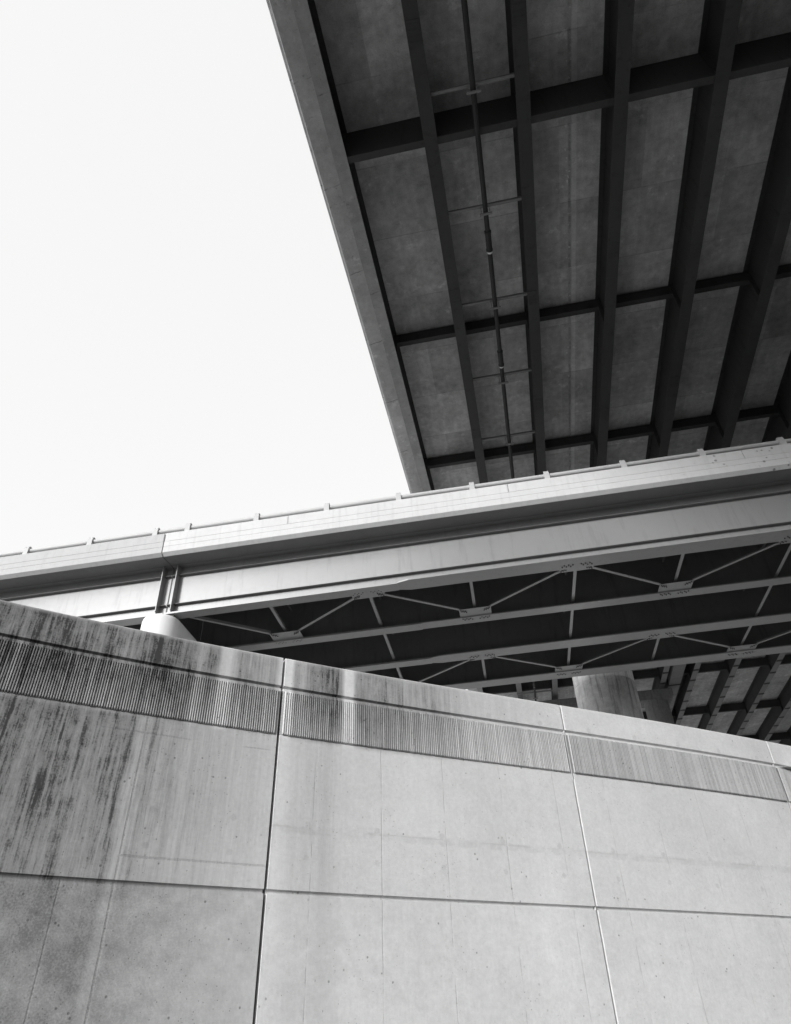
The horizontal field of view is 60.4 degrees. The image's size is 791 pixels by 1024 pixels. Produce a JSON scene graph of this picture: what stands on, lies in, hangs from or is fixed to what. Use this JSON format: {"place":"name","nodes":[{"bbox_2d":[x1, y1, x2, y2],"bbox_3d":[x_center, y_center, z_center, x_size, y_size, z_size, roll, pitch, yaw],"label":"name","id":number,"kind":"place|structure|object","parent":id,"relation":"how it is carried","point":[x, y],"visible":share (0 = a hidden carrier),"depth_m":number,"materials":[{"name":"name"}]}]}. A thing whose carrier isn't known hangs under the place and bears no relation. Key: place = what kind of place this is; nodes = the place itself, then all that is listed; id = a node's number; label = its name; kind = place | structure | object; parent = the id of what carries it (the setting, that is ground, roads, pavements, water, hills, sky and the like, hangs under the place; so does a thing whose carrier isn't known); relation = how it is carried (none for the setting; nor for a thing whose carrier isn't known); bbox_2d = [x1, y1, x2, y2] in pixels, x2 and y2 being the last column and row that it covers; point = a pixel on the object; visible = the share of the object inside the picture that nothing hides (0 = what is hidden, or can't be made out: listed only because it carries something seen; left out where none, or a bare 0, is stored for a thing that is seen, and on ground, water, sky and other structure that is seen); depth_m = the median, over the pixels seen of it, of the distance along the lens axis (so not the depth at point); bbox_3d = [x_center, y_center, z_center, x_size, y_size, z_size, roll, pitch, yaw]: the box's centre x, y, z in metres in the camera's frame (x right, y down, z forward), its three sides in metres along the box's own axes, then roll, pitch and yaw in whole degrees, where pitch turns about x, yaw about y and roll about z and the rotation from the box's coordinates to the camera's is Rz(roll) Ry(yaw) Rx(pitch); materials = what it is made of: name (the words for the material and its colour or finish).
{"place":"outdoors","nodes":[
{"label":"outdoors","id":0,"kind":"place"},
{"bbox_2d":[0,0,467,689],"label":"sky","id":1,"kind":"structure","parent":0,"point":[182,339],"materials":[{"name":"white"}]},
{"label":"service road","id":2,"kind":"structure","parent":0,"visible":0},
{"bbox_2d":[140,614,195,640],"bbox_3d":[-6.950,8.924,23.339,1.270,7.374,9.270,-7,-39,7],"label":"ramp pier","id":3,"kind":"structure","parent":2,"relation":"on","point":[168,625],"depth_m":21.89,"materials":[{"name":"white concrete"}]},
{"bbox_2d":[0,528,203,641],"bbox_3d":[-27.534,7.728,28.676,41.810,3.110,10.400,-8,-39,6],"label":"ramp span","id":4,"kind":"object","parent":3,"relation":"on","point":[124,580],"visible":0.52,"depth_m":23.35,"materials":[{"name":"grey concrete"}]},
{"bbox_2d":[162,437,790,689],"bbox_3d":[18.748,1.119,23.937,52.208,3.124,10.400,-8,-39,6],"label":"ramp span","id":5,"kind":"object","parent":3,"relation":"on","point":[623,565],"visible":0.83,"depth_m":22.78,"materials":[{"name":"silver metal"}]},
{"label":"ground","id":6,"kind":"structure","parent":0,"visible":0},
{"bbox_2d":[0,600,790,1023],"bbox_3d":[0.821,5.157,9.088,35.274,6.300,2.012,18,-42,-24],"label":"retaining wall","id":7,"kind":"structure","parent":6,"relation":"on","point":[194,832],"depth_m":9.25,"materials":[{"name":"concrete"}]},
{"label":"gravel yard","id":8,"kind":"structure","parent":0,"visible":0},
{"bbox_2d":[537,688,674,723],"bbox_3d":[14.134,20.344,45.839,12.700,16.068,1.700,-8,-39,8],"label":"overpass pier","id":9,"kind":"structure","parent":8,"relation":"on","point":[655,703],"depth_m":49.07,"materials":[{"name":"concrete"}]},
{"bbox_2d":[468,652,790,745],"bbox_3d":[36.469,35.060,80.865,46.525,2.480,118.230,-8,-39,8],"label":"overpass","id":10,"kind":"object","parent":9,"relation":"on","point":[748,697],"visible":0.12,"depth_m":53.40,"materials":[{"name":"concrete"}]},
{"bbox_2d":[664,664,685,712],"bbox_3d":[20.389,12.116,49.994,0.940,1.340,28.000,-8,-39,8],"label":"utility duct","id":11,"kind":"object","parent":10,"relation":"hanging from","point":[674,677],"visible":0.19,"depth_m":49.16,"materials":[{"name":"grey metal"}]},
{"bbox_2d":[572,670,643,718],"bbox_3d":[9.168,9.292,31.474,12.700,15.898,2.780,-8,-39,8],"label":"overpass pier","id":12,"kind":"structure","parent":8,"relation":"on","point":[616,693],"depth_m":30.71,"materials":[{"name":"concrete"}]},
{"bbox_2d":[266,0,790,493],"bbox_3d":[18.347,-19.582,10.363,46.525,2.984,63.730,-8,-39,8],"label":"overpass","id":13,"kind":"object","parent":12,"relation":"on","point":[636,156],"visible":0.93,"depth_m":22.26,"materials":[{"name":"concrete"}]},
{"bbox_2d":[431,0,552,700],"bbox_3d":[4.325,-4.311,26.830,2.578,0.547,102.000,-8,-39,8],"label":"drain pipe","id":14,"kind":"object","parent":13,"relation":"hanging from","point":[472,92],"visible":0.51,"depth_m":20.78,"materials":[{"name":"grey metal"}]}
]}

